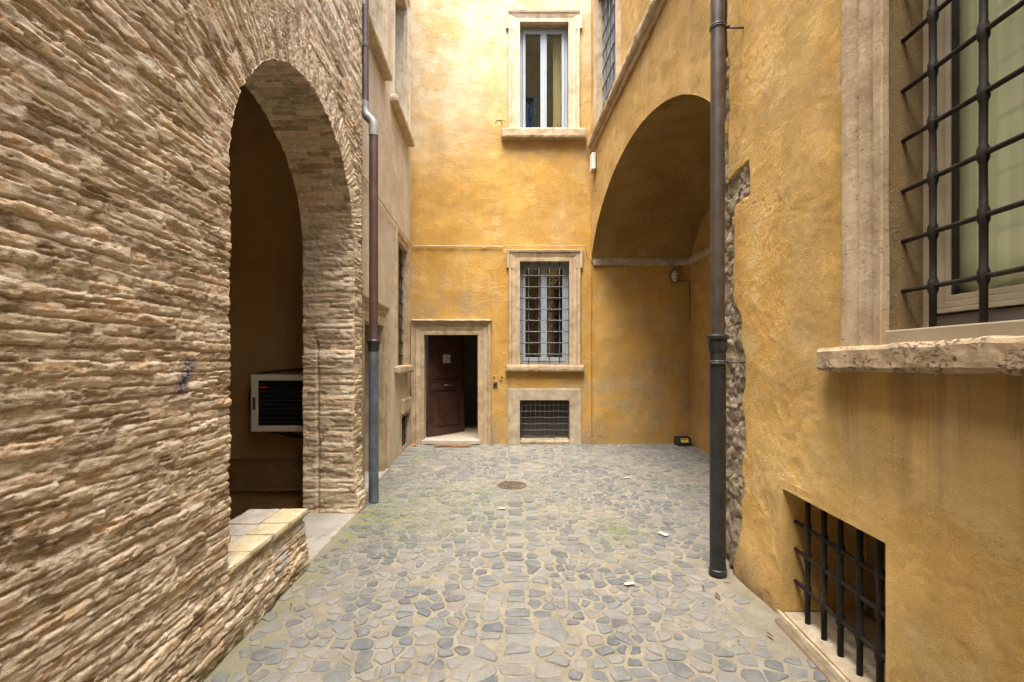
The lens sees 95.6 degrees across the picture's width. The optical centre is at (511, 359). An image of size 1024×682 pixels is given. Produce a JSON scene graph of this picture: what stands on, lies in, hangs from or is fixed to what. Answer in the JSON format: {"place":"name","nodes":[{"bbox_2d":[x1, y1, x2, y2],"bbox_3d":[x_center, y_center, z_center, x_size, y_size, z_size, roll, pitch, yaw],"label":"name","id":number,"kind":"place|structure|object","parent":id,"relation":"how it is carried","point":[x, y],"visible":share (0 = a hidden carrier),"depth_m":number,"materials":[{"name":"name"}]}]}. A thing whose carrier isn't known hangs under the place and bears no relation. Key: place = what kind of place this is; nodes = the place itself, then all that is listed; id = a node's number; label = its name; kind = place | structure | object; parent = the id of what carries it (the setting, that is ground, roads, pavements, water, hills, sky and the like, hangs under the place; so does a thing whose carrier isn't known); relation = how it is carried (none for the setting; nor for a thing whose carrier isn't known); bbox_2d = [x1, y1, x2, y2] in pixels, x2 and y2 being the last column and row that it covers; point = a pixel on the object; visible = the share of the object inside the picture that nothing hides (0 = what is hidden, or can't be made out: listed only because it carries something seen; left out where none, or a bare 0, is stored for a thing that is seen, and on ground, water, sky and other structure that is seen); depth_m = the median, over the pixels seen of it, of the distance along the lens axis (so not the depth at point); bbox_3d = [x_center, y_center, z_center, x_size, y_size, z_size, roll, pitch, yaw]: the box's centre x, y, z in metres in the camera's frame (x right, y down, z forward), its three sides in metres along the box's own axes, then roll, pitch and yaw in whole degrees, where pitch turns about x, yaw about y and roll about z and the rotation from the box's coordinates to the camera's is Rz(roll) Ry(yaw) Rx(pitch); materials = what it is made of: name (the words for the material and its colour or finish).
{"place":"outdoors","nodes":[
{"label":"outdoors","id":0,"kind":"place"},
{"bbox_2d":[203,444,831,681],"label":"cobbled ground","id":1,"kind":"structure","parent":0,"point":[446,569],"depth_m":3.42,"materials":[{"name":"grey stone"}]},
{"bbox_2d":[0,0,366,681],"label":"brick building","id":2,"kind":"structure","parent":1,"relation":"on","point":[180,222],"depth_m":2.24,"materials":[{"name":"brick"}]},
{"bbox_2d":[249,368,302,416],"bbox_3d":[-2.799,0.492,5.725,0.899,0.793,0.018,0,0,0],"label":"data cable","id":3,"kind":"object","parent":2,"relation":"attached to","point":[269,372],"visible":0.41,"depth_m":5.72,"materials":[{"name":"black plastic"}]},
{"bbox_2d":[251,374,302,431],"bbox_3d":[-2.720,0.518,5.636,0.800,0.684,0.203,0,0,0],"label":"air conditioner","id":4,"kind":"object","parent":2,"relation":"attached to","point":[276,402],"depth_m":5.56,"materials":[{"name":"beige paint"}]},
{"bbox_2d":[258,381,302,425],"bbox_3d":[-2.730,0.520,5.565,0.620,0.540,0.010,0,0,0],"label":"grille","id":5,"kind":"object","parent":4,"relation":"in","point":[263,393],"depth_m":5.56,"materials":[{"name":"black metal"}]},
{"bbox_2d":[270,432,302,438],"bbox_3d":[-2.660,0.922,5.704,0.684,0.141,0.046,0,0,0],"label":"power cable","id":6,"kind":"object","parent":4,"relation":"hanging from","point":[289,435],"visible":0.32,"depth_m":5.69,"materials":[{"name":"black plastic"}]},
{"bbox_2d":[361,0,414,494],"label":"side building","id":7,"kind":"structure","parent":1,"relation":"on","point":[390,66],"depth_m":7.39,"materials":[{"name":"beige paint"}]},
{"bbox_2d":[362,0,380,502],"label":"downpipe","id":8,"kind":"object","parent":7,"relation":"attached to","point":[373,341],"visible":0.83,"depth_m":5.42,"materials":[{"name":"metal"}]},
{"bbox_2d":[362,294,389,494],"bbox_3d":[-2.004,0.457,6.255,0.377,2.497,1.610,0,0,-2],"label":"doorway","id":9,"kind":"structure","parent":7,"relation":"in","point":[383,310],"depth_m":6.76,"materials":[{"name":"stone"}]},
{"bbox_2d":[362,0,392,80],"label":"window","id":10,"kind":"structure","parent":7,"relation":"in","point":[378,9],"depth_m":6.71,"materials":[{"name":"stone"}]},
{"bbox_2d":[390,0,414,146],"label":"window","id":11,"kind":"structure","parent":7,"relation":"in","point":[400,10],"depth_m":8.69,"materials":[{"name":"stone"}]},
{"bbox_2d":[394,227,412,373],"bbox_3d":[-2.056,-0.983,8.306,0.386,2.456,1.266,0,0,-3],"label":"window","id":12,"kind":"structure","parent":7,"relation":"in","point":[401,269],"depth_m":8.56,"materials":[{"name":"stone"}]},
{"bbox_2d":[434,444,471,446],"bbox_3d":[-1.140,1.655,8.959,0.725,0.031,0.204,0,0,0],"label":"doormat","id":13,"kind":"object","parent":1,"relation":"on","point":[452,445],"visible":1,"depth_m":8.89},
{"bbox_2d":[497,481,526,489],"bbox_3d":[0.000,1.693,6.220,0.400,0.034,0.400,0,0,0],"label":"drain cover","id":14,"kind":"object","parent":1,"relation":"on","point":[512,485],"visible":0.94,"depth_m":6.21,"materials":[{"name":"metal"}]},
{"bbox_2d":[410,0,690,444],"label":"ochre palace","id":15,"kind":"structure","parent":1,"relation":"on","point":[535,334],"depth_m":9.20,"materials":[{"name":"paint"}]},
{"bbox_2d":[426,336,463,436],"bbox_3d":[-1.380,0.543,9.835,0.118,2.065,1.027,0,0,40],"label":"door","id":16,"kind":"structure","parent":15,"relation":"in","point":[444,355],"depth_m":9.78,"materials":[{"name":"brown wood"}]},
{"bbox_2d":[410,319,491,444],"bbox_3d":[-1.201,0.195,10.484,1.602,3.030,2.832,0,0,0],"label":"doorway","id":17,"kind":"structure","parent":15,"relation":"in","point":[476,333],"depth_m":9.16,"materials":[{"name":"stone"}]},
{"bbox_2d":[362,174,590,260],"bbox_3d":[-0.217,-2.120,7.390,3.565,0.332,3.581,0,0,0],"label":"wall cable","id":18,"kind":"object","parent":15,"relation":"attached to","point":[447,246],"depth_m":9.16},
{"bbox_2d":[501,9,586,140],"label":"window","id":19,"kind":"structure","parent":15,"relation":"in","point":[544,44],"depth_m":9.33,"materials":[{"name":"stone"}]},
{"bbox_2d":[505,250,583,371],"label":"window","id":20,"kind":"structure","parent":15,"relation":"in","point":[545,285],"depth_m":9.24,"materials":[{"name":"stone"}]},
{"bbox_2d":[508,388,581,444],"bbox_3d":[0.649,1.126,9.345,1.455,1.119,0.350,0,0,0],"label":"basement window","id":21,"kind":"structure","parent":15,"relation":"in","point":[533,413],"depth_m":9.19,"materials":[{"name":"beige stone"}]},
{"bbox_2d":[670,268,678,283],"bbox_3d":[3.210,-1.650,9.123,0.174,0.294,0.145,0,0,0],"label":"bulkhead lamp","id":22,"kind":"object","parent":15,"relation":"attached to","point":[674,276],"visible":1,"depth_m":9.11,"materials":[{"name":"white glass"}]},
{"bbox_2d":[678,280,689,320],"bbox_3d":[3.404,-1.173,9.165,0.231,0.807,0.046,0,0,0],"label":"lamp cable","id":23,"kind":"object","parent":15,"relation":"attached to","point":[689,299],"visible":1,"depth_m":9.15,"materials":[{"name":"black plastic"}]},
{"bbox_2d":[674,436,691,445],"bbox_3d":[3.335,1.582,9.060,0.270,0.172,0.220,0,0,0],"label":"bait box","id":24,"kind":"object","parent":1,"relation":"on","point":[682,440],"visible":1,"depth_m":8.98,"materials":[{"name":"black plastic"}]},
{"bbox_2d":[725,0,1023,681],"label":"plaster building","id":25,"kind":"structure","parent":1,"relation":"on","point":[874,240],"depth_m":2.15,"materials":[{"name":"paint"}]},
{"bbox_2d":[706,0,744,576],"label":"downpipe","id":26,"kind":"object","parent":25,"relation":"attached to","point":[717,337],"visible":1,"depth_m":3.57,"materials":[{"name":"black metal"}]},
{"bbox_2d":[777,477,896,681],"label":"basement window","id":27,"kind":"structure","parent":25,"relation":"in","point":[834,571],"depth_m":2.87,"materials":[{"name":"paint"}]},
{"bbox_2d":[816,0,1023,373],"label":"window","id":28,"kind":"structure","parent":25,"relation":"in","point":[932,263],"depth_m":2.02,"materials":[{"name":"stone"}]},
{"bbox_2d":[587,0,728,452],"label":"arch building","id":29,"kind":"structure","parent":0,"point":[649,139],"depth_m":7.68,"materials":[{"name":"paint"}]},
{"bbox_2d":[590,152,595,173],"bbox_3d":[1.536,-3.728,8.810,0.075,0.345,0.182,0,0,-3],"label":"alarm box","id":30,"kind":"object","parent":29,"relation":"attached to","point":[592,162],"visible":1,"depth_m":8.72,"materials":[{"name":"white plastic"}]},
{"bbox_2d":[593,0,682,128],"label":"window","id":31,"kind":"structure","parent":29,"relation":"in","point":[606,13],"depth_m":8.47,"materials":[{"name":"stone"}]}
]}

